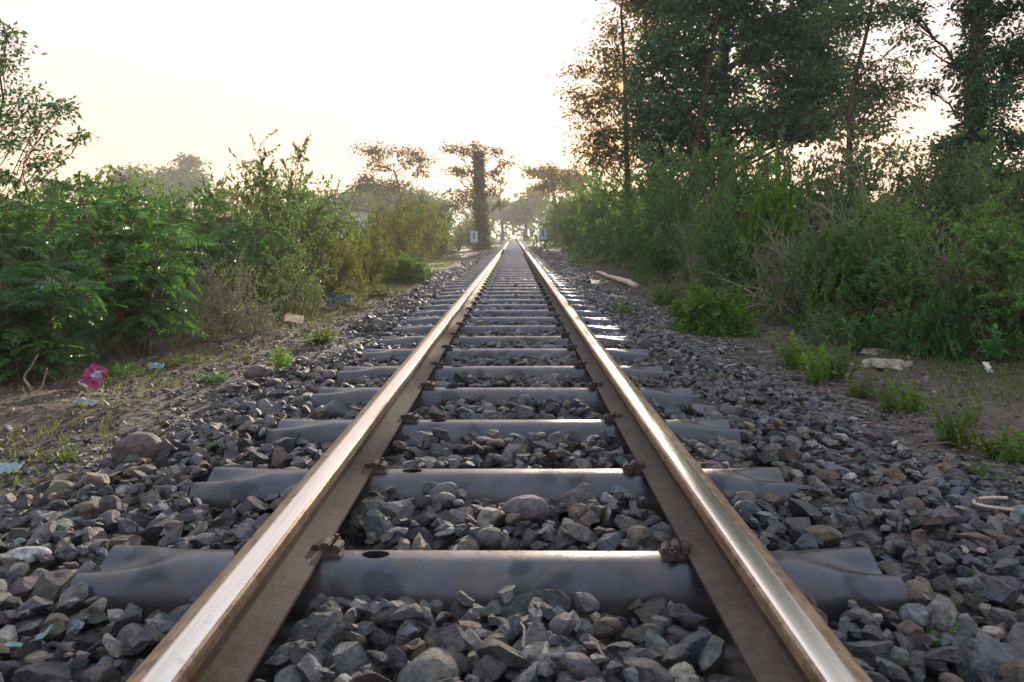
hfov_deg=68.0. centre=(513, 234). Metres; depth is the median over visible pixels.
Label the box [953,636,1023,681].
ballast stone
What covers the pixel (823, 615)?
ballast stone
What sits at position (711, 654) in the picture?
ballast stone
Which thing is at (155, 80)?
sky
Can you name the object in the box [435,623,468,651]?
ballast stone
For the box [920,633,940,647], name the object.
ballast stone
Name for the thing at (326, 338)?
weed
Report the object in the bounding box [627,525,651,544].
ballast stone
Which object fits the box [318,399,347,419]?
ballast stone
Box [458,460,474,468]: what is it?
ballast stone
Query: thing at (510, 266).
steel sleeper
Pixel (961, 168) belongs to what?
shrub
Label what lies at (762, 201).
shrub
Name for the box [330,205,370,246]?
white hut
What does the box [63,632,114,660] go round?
ballast stone
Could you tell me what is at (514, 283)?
steel sleeper
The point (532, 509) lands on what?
ballast stone
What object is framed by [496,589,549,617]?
ballast stone
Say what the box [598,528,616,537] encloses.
ballast stone
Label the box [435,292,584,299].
steel sleeper
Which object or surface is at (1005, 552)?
ballast stone
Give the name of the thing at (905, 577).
ballast stone
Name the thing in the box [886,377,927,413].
weed
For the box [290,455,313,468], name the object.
ballast stone
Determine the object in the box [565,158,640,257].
shrub
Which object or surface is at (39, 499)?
ballast stone
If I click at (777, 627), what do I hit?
running rail
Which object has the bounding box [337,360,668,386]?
steel sleeper
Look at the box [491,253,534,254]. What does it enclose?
steel sleeper
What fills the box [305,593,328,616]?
ballast stone
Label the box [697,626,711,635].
ballast stone
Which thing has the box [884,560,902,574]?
ballast stone
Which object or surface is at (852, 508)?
ballast stone
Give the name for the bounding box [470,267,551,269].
steel sleeper
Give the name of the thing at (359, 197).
distant tree
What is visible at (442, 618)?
ballast stone
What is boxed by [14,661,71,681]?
ballast stone
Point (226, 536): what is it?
ballast stone
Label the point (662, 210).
shrub
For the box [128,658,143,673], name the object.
ballast stone
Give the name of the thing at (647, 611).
ballast stone
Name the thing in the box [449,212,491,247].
shrub
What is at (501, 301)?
steel sleeper
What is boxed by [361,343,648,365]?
steel sleeper
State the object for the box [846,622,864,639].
ballast stone
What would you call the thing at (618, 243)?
shrub
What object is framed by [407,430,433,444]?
ballast stone
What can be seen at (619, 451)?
ballast stone
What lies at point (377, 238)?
shrub
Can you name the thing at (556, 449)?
ballast stone
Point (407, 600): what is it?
ballast stone
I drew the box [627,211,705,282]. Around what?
shrub
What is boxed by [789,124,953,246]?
shrub
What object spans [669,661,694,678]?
ballast stone
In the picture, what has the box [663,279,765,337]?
shrub
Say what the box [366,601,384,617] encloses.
ballast stone
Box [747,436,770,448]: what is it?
ballast stone
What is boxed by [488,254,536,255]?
steel sleeper
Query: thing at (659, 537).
ballast stone
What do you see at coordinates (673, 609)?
ballast stone
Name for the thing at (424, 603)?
ballast stone
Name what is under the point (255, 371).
boulder
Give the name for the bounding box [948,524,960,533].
ballast stone
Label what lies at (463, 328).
steel sleeper
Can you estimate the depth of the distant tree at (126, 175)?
84.51 m
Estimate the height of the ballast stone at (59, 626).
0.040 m
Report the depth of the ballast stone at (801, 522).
2.28 m
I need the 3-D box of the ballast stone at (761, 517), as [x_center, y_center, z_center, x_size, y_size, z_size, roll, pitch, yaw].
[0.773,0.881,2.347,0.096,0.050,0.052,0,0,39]
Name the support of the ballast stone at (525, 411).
on the ground at (730, 665)
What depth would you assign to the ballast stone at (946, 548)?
2.12 m
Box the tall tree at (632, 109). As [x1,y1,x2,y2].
[598,5,740,189]
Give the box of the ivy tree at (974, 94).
[880,0,1023,205]
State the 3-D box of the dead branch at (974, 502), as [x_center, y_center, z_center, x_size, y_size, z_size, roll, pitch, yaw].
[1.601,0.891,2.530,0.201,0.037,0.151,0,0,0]
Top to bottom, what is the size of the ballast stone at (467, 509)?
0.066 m
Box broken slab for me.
[848,358,911,370]
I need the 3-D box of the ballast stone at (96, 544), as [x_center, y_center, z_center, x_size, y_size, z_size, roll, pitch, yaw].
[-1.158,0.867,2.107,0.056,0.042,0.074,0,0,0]
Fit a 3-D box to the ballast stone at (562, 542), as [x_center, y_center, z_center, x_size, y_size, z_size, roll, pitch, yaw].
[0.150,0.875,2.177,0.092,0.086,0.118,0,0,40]
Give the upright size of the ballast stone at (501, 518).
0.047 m
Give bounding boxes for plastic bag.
[326,292,349,306]
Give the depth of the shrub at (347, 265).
11.72 m
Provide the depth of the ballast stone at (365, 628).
1.66 m
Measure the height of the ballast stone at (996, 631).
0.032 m
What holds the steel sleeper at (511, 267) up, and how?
on the ground at (730, 665)
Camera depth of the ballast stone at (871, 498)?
2.50 m
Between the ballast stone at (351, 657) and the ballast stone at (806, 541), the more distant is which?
the ballast stone at (806, 541)
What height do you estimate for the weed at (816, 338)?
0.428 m
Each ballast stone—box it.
[0,542,21,553]
[0,625,16,643]
[0,660,19,677]
[1,596,22,609]
[2,559,18,569]
[2,609,40,625]
[7,576,38,599]
[9,528,32,540]
[11,669,21,681]
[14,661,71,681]
[17,595,52,612]
[22,558,61,577]
[24,651,47,664]
[28,569,77,611]
[29,521,56,542]
[30,509,55,528]
[30,568,47,580]
[32,492,50,508]
[38,618,66,640]
[44,480,76,505]
[56,582,88,612]
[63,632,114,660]
[68,608,107,632]
[74,530,82,545]
[74,541,92,554]
[75,560,100,575]
[80,661,120,681]
[81,527,107,543]
[85,638,103,655]
[88,539,109,555]
[97,509,119,531]
[102,633,122,659]
[107,534,136,552]
[111,605,142,634]
[116,517,141,534]
[119,641,151,659]
[121,491,144,510]
[128,485,164,504]
[128,621,165,656]
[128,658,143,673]
[140,490,160,505]
[142,512,182,542]
[144,618,169,625]
[162,520,183,546]
[169,603,193,621]
[173,536,196,548]
[177,465,189,477]
[182,519,202,531]
[187,520,207,535]
[188,460,210,474]
[189,504,208,510]
[189,533,216,547]
[191,509,212,528]
[199,529,237,548]
[212,508,236,528]
[222,462,242,467]
[228,518,255,534]
[232,522,254,539]
[237,496,271,514]
[249,451,274,468]
[265,655,289,668]
[280,483,297,498]
[283,624,318,643]
[289,616,308,641]
[289,641,315,664]
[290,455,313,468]
[295,652,322,681]
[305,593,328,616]
[307,611,351,652]
[313,447,327,461]
[313,599,342,615]
[313,665,335,677]
[316,645,328,661]
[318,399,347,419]
[325,641,367,677]
[350,501,384,517]
[354,620,376,636]
[364,508,396,544]
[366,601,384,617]
[371,609,394,623]
[372,485,388,498]
[377,499,413,527]
[380,527,400,543]
[382,644,407,672]
[383,600,406,610]
[388,462,401,468]
[389,602,422,622]
[398,597,416,603]
[401,638,424,654]
[406,527,436,544]
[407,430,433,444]
[410,533,426,549]
[415,456,437,468]
[419,599,433,620]
[429,482,456,508]
[431,509,457,527]
[434,520,455,531]
[434,611,451,626]
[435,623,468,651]
[447,544,458,549]
[447,646,464,673]
[449,509,467,524]
[450,602,472,622]
[454,535,475,543]
[456,608,481,625]
[457,506,473,515]
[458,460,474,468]
[458,538,479,549]
[458,620,481,630]
[462,627,481,656]
[463,653,506,681]
[474,629,493,639]
[475,639,531,670]
[476,527,503,549]
[477,633,507,646]
[493,511,506,526]
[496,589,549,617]
[496,616,515,644]
[501,495,549,524]
[506,612,525,622]
[512,618,549,651]
[514,405,532,419]
[527,597,545,612]
[528,441,556,453]
[541,399,561,417]
[541,533,555,542]
[543,589,570,611]
[547,447,571,459]
[548,614,575,635]
[549,658,564,675]
[551,518,582,550]
[558,482,589,513]
[558,635,567,649]
[560,652,600,680]
[562,455,577,468]
[565,523,599,543]
[574,592,599,614]
[579,632,606,654]
[583,510,599,524]
[585,499,602,523]
[590,505,606,518]
[591,451,617,468]
[592,617,620,638]
[596,532,621,550]
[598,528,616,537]
[604,613,629,639]
[610,641,636,660]
[611,446,625,468]
[615,648,662,679]
[619,627,639,642]
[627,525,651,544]
[634,593,674,626]
[639,623,664,641]
[645,628,671,668]
[648,615,669,629]
[650,522,674,538]
[652,531,672,546]
[661,644,689,665]
[664,404,681,414]
[667,603,693,623]
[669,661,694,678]
[677,629,709,677]
[691,404,716,414]
[697,460,711,468]
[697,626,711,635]
[697,635,725,676]
[714,442,726,450]
[718,453,734,468]
[736,503,753,530]
[739,510,759,531]
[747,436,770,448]
[753,511,779,527]
[758,530,777,544]
[772,448,801,465]
[784,517,810,529]
[788,498,823,525]
[794,532,817,549]
[799,589,816,606]
[805,525,842,548]
[812,605,827,623]
[823,451,846,462]
[824,463,850,475]
[831,629,846,642]
[836,500,859,516]
[837,462,859,465]
[837,607,880,641]
[838,542,854,547]
[842,639,893,671]
[843,530,875,552]
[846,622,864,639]
[849,491,877,505]
[851,597,890,623]
[854,657,868,669]
[861,625,885,640]
[870,486,891,502]
[876,656,883,663]
[878,659,907,681]
[880,610,901,630]
[882,483,898,491]
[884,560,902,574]
[887,646,908,665]
[891,572,914,581]
[897,620,923,640]
[899,603,928,626]
[904,578,934,606]
[907,562,929,579]
[907,665,925,681]
[908,650,925,673]
[920,594,955,628]
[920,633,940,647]
[924,470,943,479]
[924,646,967,664]
[928,574,963,595]
[931,505,959,525]
[933,540,964,566]
[934,592,966,618]
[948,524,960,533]
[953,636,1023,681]
[954,622,977,637]
[955,532,991,544]
[962,553,982,567]
[971,564,982,582]
[982,576,1021,608]
[982,626,1003,637]
[987,515,1003,532]
[987,546,1014,561]
[994,558,1018,574]
[995,660,1023,679]
[996,595,1022,611]
[999,576,1023,590]
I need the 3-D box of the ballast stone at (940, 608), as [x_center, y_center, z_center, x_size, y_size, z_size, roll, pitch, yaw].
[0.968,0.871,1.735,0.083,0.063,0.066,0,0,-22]
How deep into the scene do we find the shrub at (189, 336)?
6.90 m
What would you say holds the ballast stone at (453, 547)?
on the ballast at (732, 400)
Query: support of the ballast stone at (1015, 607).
on the ground at (730, 665)
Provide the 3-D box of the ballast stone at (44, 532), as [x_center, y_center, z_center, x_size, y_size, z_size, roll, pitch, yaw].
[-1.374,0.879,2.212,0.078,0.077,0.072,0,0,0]
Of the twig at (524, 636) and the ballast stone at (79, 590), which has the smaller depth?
the twig at (524, 636)
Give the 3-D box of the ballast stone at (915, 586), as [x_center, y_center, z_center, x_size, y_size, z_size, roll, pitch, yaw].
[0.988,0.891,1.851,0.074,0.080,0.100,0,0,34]
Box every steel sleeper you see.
[64,533,909,629]
[189,457,798,519]
[266,410,740,454]
[310,380,699,414]
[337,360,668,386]
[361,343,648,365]
[379,331,631,348]
[392,321,619,334]
[406,313,611,325]
[414,307,601,317]
[423,301,595,310]
[429,296,589,304]
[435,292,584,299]
[440,289,579,294]
[445,285,575,291]
[448,282,571,287]
[452,280,568,284]
[455,278,564,282]
[458,276,563,279]
[461,274,561,277]
[463,272,558,275]
[465,271,557,273]
[467,269,555,272]
[469,268,553,270]
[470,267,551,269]
[472,265,550,267]
[474,264,549,266]
[475,263,548,265]
[476,262,547,264]
[478,262,546,263]
[479,261,544,262]
[480,260,543,261]
[483,258,541,259]
[485,256,539,257]
[486,255,537,256]
[487,259,537,260]
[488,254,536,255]
[489,257,535,258]
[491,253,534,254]
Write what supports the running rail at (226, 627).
on the steel sleeper at (511, 268)
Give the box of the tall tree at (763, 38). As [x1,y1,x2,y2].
[595,0,898,223]
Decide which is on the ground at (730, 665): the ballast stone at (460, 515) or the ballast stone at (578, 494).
the ballast stone at (578, 494)
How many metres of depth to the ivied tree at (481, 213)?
46.84 m
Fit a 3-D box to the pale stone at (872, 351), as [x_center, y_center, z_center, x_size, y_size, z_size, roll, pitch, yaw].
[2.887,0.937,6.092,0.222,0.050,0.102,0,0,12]
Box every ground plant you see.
[200,440,218,446]
[921,619,962,648]
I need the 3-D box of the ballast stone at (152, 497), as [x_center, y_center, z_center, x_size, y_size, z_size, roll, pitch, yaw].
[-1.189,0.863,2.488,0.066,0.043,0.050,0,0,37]
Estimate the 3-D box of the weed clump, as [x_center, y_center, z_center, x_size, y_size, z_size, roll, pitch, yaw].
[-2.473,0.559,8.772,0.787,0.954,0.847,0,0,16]
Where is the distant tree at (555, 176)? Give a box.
[518,160,598,246]
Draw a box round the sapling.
[0,18,99,220]
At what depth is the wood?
144.52 m
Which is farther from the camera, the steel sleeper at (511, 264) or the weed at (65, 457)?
the steel sleeper at (511, 264)
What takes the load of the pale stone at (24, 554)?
on the ballast at (732, 400)
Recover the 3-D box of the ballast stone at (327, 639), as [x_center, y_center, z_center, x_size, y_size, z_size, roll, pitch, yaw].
[-0.401,0.867,1.647,0.104,0.080,0.118,0,0,0]
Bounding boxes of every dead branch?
[23,354,47,390]
[972,496,1023,511]
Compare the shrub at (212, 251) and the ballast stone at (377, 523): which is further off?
the shrub at (212, 251)
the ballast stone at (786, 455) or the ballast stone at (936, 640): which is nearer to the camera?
the ballast stone at (936, 640)
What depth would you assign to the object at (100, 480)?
2.69 m
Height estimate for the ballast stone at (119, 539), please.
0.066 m
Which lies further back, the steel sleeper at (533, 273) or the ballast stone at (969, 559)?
the steel sleeper at (533, 273)
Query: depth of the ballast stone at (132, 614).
1.70 m
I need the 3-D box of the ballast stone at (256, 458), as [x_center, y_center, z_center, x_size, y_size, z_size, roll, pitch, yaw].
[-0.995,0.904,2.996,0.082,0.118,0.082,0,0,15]
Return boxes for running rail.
[126,238,511,681]
[516,238,872,681]
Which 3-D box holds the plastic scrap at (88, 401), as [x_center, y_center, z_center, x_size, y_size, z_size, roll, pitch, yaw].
[-2.376,0.926,4.201,0.135,0.031,0.061,5,23,10]
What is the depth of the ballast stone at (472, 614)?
1.70 m
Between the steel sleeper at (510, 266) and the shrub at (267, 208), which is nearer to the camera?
the shrub at (267, 208)
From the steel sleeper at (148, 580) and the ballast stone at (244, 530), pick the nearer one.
the steel sleeper at (148, 580)
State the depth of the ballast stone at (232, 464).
2.80 m
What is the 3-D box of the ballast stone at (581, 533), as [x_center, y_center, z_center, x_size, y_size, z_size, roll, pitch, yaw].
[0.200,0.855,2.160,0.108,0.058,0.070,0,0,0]
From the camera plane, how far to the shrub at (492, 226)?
74.37 m
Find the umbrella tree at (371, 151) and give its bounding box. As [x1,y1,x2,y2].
[346,138,438,211]
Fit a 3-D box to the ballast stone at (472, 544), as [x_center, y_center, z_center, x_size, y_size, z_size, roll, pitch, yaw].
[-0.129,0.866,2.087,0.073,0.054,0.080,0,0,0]
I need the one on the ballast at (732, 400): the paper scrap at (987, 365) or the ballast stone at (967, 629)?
the ballast stone at (967, 629)
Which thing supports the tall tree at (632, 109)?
on the ground at (730, 665)
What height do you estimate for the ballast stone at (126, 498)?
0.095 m
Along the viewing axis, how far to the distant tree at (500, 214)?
119.08 m
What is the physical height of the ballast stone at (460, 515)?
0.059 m
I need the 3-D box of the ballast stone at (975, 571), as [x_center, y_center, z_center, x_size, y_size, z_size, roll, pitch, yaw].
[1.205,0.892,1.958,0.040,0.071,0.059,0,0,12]
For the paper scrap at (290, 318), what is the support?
on the ground at (730, 665)
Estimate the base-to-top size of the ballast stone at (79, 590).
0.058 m
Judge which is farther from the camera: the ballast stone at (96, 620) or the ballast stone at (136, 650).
the ballast stone at (96, 620)
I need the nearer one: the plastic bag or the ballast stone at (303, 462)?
the ballast stone at (303, 462)
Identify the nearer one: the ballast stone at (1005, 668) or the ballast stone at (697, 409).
the ballast stone at (1005, 668)
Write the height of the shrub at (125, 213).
2.325 m
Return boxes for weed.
[35,439,80,463]
[101,362,132,376]
[119,369,165,376]
[154,352,199,368]
[194,370,228,382]
[269,346,292,369]
[293,323,341,344]
[326,294,376,311]
[362,283,401,298]
[612,298,636,315]
[647,282,684,305]
[767,325,831,369]
[790,342,839,384]
[795,296,863,346]
[818,338,865,382]
[830,307,891,352]
[846,379,873,398]
[854,353,907,399]
[870,382,904,413]
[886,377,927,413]
[930,410,964,447]
[931,388,986,452]
[964,456,998,479]
[967,319,1023,363]
[972,429,1014,459]
[988,420,1023,464]
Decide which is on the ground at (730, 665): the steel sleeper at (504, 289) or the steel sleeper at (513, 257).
the steel sleeper at (513, 257)
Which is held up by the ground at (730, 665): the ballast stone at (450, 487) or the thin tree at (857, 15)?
the thin tree at (857, 15)
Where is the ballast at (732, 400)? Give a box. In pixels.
[0,246,1023,681]
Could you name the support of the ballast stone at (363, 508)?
on the ballast at (732, 400)
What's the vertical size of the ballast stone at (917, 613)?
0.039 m
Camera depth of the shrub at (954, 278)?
6.31 m
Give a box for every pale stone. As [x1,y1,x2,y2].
[1,546,51,563]
[519,641,564,676]
[860,348,885,354]
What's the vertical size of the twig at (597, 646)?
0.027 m
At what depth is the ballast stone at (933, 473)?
2.83 m
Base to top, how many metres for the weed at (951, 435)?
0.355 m
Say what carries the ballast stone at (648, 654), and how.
on the ground at (730, 665)
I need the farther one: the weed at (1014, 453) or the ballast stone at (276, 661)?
the weed at (1014, 453)
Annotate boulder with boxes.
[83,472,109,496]
[111,432,161,463]
[244,365,268,380]
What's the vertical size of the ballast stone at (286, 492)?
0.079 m
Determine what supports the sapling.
on the ground at (730, 665)
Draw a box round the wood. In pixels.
[0,184,949,239]
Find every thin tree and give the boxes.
[548,0,693,258]
[791,0,943,195]
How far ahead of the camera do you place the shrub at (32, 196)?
8.07 m
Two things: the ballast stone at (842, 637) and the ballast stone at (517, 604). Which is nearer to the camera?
the ballast stone at (842, 637)
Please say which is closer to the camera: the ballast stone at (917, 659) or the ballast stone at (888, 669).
the ballast stone at (888, 669)
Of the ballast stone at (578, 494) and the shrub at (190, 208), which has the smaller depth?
the ballast stone at (578, 494)
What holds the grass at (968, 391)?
on the ground at (730, 665)
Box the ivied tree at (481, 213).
[437,140,520,250]
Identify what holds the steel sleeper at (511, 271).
on the ground at (730, 665)
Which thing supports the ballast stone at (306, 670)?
on the ground at (730, 665)
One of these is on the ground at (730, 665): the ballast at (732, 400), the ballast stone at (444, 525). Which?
the ballast at (732, 400)
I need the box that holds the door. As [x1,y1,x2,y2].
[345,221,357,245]
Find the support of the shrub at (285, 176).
on the ground at (730, 665)
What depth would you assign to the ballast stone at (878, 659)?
1.52 m
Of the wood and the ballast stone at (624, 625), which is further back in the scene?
the wood
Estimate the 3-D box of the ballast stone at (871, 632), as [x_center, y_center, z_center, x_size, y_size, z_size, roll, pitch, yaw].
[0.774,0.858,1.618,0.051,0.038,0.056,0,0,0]
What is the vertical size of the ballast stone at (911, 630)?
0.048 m
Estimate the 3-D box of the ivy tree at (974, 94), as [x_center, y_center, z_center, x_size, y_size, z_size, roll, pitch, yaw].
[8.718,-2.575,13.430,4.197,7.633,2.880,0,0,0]
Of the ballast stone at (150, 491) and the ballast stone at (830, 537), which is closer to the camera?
the ballast stone at (830, 537)
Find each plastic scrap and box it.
[0,462,23,473]
[71,397,98,406]
[149,362,163,368]
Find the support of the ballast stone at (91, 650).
on the ballast at (732, 400)
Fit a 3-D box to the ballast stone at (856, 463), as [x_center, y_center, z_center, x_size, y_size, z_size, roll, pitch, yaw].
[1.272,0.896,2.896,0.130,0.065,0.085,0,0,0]
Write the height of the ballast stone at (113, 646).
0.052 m
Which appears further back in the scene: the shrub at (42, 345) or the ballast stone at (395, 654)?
the shrub at (42, 345)
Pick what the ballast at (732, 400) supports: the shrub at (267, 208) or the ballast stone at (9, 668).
the ballast stone at (9, 668)
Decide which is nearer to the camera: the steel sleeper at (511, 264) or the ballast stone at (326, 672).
the ballast stone at (326, 672)
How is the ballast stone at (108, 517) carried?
on the ballast at (732, 400)
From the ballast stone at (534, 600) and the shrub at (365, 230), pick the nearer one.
the ballast stone at (534, 600)
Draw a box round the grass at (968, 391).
[0,259,1023,495]
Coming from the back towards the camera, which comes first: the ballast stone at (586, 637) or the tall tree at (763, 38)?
the tall tree at (763, 38)
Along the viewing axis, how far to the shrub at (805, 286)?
7.68 m
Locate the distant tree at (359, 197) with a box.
[330,175,453,234]
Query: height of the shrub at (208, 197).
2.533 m
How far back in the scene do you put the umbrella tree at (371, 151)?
49.84 m
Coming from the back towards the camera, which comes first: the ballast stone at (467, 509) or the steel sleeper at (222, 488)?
the steel sleeper at (222, 488)
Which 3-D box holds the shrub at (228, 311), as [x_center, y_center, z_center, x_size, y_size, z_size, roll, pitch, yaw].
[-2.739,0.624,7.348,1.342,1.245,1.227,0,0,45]
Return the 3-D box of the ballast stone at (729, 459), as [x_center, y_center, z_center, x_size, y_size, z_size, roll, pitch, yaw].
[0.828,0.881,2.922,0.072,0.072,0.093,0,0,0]
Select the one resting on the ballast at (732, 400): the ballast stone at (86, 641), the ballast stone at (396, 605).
the ballast stone at (396, 605)
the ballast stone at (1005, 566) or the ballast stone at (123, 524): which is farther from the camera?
the ballast stone at (123, 524)
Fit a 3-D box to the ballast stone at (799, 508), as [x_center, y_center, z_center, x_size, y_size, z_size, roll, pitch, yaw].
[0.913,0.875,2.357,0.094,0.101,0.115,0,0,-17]
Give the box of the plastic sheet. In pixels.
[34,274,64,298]
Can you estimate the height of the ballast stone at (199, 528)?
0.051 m
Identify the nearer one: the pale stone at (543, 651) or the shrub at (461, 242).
the pale stone at (543, 651)
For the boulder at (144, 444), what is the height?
0.142 m
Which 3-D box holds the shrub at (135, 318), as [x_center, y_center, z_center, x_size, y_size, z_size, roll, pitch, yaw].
[-3.285,0.353,5.918,1.380,1.516,1.627,0,0,35]
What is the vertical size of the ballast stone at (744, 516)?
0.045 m
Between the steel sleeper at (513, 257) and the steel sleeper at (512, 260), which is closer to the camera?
the steel sleeper at (512, 260)
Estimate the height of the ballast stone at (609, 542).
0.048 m
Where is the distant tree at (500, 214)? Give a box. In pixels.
[485,188,533,240]
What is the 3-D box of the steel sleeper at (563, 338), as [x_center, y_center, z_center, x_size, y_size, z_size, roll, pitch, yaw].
[-0.063,0.880,6.149,2.032,0.185,0.276,0,0,0]
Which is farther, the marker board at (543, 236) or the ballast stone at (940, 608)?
the marker board at (543, 236)
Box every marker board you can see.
[470,231,477,252]
[539,228,546,250]
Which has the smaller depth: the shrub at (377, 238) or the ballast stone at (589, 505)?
the ballast stone at (589, 505)
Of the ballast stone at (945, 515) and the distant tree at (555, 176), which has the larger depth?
the distant tree at (555, 176)
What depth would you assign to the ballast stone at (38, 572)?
1.96 m
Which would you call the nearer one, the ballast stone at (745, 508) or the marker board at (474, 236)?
the ballast stone at (745, 508)
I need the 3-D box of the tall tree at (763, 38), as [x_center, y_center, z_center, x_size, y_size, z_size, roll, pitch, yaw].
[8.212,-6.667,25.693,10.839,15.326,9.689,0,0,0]
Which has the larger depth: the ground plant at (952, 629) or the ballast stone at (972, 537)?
the ballast stone at (972, 537)
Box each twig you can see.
[520,621,525,648]
[583,642,607,662]
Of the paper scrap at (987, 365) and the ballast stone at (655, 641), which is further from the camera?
the paper scrap at (987, 365)
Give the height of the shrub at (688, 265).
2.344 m
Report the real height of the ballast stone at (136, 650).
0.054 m
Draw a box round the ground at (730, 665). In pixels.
[0,235,1023,681]
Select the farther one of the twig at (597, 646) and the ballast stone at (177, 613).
the ballast stone at (177, 613)
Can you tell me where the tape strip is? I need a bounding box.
[5,624,52,647]
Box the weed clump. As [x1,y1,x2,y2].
[252,246,342,321]
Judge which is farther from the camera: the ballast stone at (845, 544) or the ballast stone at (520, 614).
the ballast stone at (845, 544)
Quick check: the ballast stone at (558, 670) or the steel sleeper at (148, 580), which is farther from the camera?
the steel sleeper at (148, 580)
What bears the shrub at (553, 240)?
on the ground at (730, 665)
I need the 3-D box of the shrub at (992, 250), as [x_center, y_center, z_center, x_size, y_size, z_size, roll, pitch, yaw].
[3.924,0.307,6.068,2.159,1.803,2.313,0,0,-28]
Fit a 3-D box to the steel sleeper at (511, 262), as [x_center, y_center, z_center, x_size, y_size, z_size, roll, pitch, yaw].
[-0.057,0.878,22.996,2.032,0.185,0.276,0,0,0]
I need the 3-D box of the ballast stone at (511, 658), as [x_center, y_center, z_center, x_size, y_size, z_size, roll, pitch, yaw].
[-0.019,0.847,1.526,0.125,0.068,0.070,0,0,16]
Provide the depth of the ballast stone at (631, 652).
1.55 m
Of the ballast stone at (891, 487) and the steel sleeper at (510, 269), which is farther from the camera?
the steel sleeper at (510, 269)
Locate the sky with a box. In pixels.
[0,0,1023,234]
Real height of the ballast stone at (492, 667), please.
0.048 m
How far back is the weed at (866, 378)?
4.49 m
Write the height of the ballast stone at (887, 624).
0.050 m
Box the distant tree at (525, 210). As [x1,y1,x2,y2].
[503,183,552,241]
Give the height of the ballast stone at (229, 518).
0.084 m
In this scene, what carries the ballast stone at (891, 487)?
on the ballast at (732, 400)
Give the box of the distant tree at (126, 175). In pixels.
[99,161,174,197]
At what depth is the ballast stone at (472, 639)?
1.57 m
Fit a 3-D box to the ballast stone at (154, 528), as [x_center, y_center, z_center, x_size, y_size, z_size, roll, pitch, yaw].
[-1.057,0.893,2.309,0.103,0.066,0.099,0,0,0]
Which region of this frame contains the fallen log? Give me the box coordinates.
[596,271,638,288]
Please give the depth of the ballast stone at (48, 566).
2.05 m
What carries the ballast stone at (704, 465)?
on the ballast at (732, 400)
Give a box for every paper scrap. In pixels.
[284,313,303,323]
[982,362,992,372]
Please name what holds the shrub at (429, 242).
on the ground at (730, 665)
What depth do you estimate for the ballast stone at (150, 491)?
2.57 m
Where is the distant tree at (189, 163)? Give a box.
[134,151,214,207]
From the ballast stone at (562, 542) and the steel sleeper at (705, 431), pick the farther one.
the steel sleeper at (705, 431)
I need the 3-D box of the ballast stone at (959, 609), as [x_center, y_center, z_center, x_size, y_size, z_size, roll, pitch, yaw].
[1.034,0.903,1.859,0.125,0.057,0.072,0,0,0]
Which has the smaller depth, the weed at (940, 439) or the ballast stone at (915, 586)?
the ballast stone at (915, 586)
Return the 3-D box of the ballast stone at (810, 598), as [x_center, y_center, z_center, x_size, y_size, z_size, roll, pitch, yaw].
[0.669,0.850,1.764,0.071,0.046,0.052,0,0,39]
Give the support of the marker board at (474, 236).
on the ground at (730, 665)
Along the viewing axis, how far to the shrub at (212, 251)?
8.31 m
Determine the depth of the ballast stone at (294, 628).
1.68 m
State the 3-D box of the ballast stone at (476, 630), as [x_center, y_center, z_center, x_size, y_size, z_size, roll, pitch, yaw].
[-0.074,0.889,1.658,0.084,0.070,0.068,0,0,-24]
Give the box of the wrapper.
[78,362,107,390]
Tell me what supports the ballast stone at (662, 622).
on the ballast at (732, 400)
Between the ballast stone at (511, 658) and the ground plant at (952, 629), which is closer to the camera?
the ballast stone at (511, 658)
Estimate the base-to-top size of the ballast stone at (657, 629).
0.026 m
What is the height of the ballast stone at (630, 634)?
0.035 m
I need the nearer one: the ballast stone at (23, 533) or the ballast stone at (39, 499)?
the ballast stone at (23, 533)
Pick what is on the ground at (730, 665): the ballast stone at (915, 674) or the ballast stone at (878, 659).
the ballast stone at (915, 674)
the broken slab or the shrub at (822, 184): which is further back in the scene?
the shrub at (822, 184)
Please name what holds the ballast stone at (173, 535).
on the ballast at (732, 400)
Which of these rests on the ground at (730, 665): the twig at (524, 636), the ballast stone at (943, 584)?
the ballast stone at (943, 584)
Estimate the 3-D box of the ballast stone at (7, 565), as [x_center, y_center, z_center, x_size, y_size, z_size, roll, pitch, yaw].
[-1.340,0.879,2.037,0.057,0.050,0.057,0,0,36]
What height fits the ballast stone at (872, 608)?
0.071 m
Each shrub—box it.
[0,160,153,265]
[0,167,78,288]
[0,172,173,334]
[0,233,142,384]
[14,184,217,359]
[23,163,217,299]
[124,177,249,256]
[141,192,291,320]
[142,161,284,284]
[146,250,240,348]
[162,244,291,340]
[188,129,362,297]
[188,180,327,319]
[199,157,383,280]
[262,210,376,299]
[284,186,361,261]
[335,204,406,266]
[335,218,402,283]
[360,188,409,241]
[366,189,447,268]
[378,186,463,253]
[379,250,438,284]
[383,198,458,262]
[424,219,461,259]
[447,221,480,250]
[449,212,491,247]
[464,206,497,244]
[522,158,620,251]
[525,191,566,244]
[532,192,593,251]
[538,183,589,248]
[559,193,634,259]
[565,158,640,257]
[567,142,700,264]
[574,206,636,264]
[600,178,679,275]
[604,118,740,270]
[625,119,762,271]
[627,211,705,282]
[654,192,747,297]
[659,175,732,299]
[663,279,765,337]
[668,167,828,304]
[679,137,874,280]
[703,122,952,291]
[703,204,850,320]
[734,151,813,312]
[750,198,904,335]
[763,178,896,320]
[784,194,923,335]
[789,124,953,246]
[805,196,1016,352]
[808,109,967,298]
[848,163,1023,352]
[856,212,1023,347]
[867,129,1023,297]
[870,105,1023,301]
[889,281,981,365]
[919,142,1023,269]

